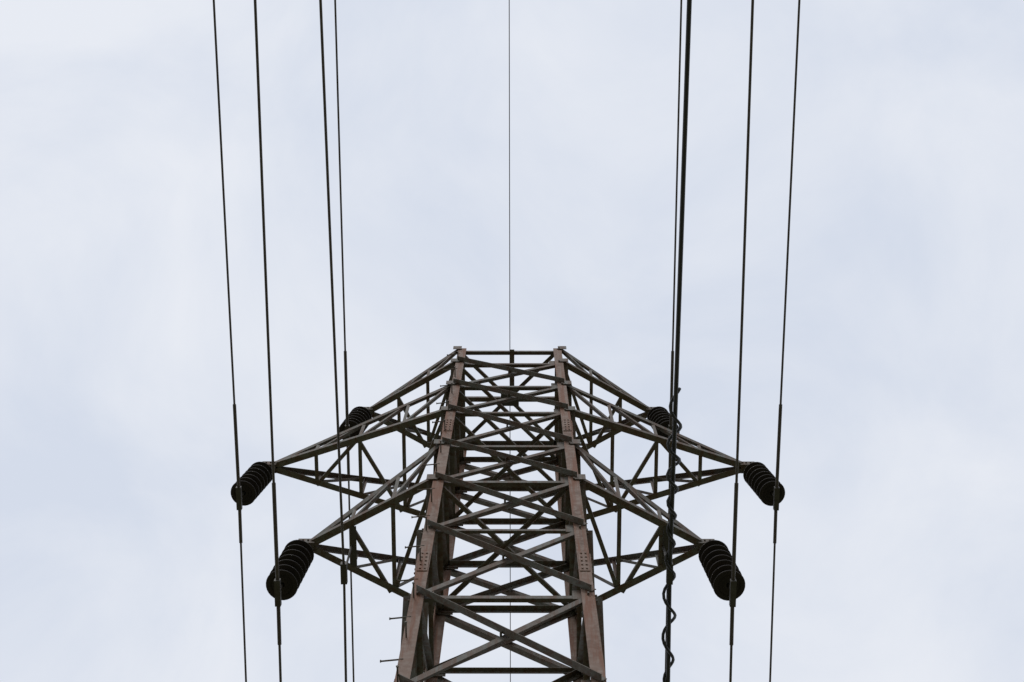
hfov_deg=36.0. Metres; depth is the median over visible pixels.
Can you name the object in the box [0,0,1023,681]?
sky
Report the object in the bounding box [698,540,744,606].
insulator string
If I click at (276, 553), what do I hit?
power line
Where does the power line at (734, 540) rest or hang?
attached to the insulator string at (715, 558)
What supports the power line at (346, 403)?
attached to the insulator string at (359, 415)
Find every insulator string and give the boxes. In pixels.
[231,462,271,509]
[266,540,313,606]
[339,406,371,439]
[647,406,679,437]
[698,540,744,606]
[743,462,784,510]
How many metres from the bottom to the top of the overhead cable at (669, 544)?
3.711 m
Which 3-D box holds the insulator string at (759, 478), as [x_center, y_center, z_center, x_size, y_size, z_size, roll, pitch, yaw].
[3.291,1.862,20.602,0.437,1.229,0.338,0,-76,0]
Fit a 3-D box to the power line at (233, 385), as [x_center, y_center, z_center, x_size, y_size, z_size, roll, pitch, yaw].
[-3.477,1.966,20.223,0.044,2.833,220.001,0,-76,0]
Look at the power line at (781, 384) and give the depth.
19.53 m
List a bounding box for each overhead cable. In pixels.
[319,0,356,681]
[661,0,691,681]
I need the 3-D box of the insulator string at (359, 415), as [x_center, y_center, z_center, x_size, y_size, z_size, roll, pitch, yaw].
[-2.303,1.223,23.195,0.417,1.169,0.338,0,-76,0]
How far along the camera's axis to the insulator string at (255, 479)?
20.35 m
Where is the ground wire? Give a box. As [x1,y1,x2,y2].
[509,0,510,681]
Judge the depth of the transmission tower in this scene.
19.01 m
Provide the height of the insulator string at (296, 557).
1.384 m
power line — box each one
[213,0,246,681]
[254,0,281,681]
[334,0,354,681]
[665,0,681,669]
[729,0,753,681]
[769,0,800,681]
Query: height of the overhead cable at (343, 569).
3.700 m
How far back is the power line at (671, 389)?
21.97 m
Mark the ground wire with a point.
(509, 251)
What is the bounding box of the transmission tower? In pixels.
[262,346,753,681]
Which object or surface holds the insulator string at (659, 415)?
attached to the transmission tower

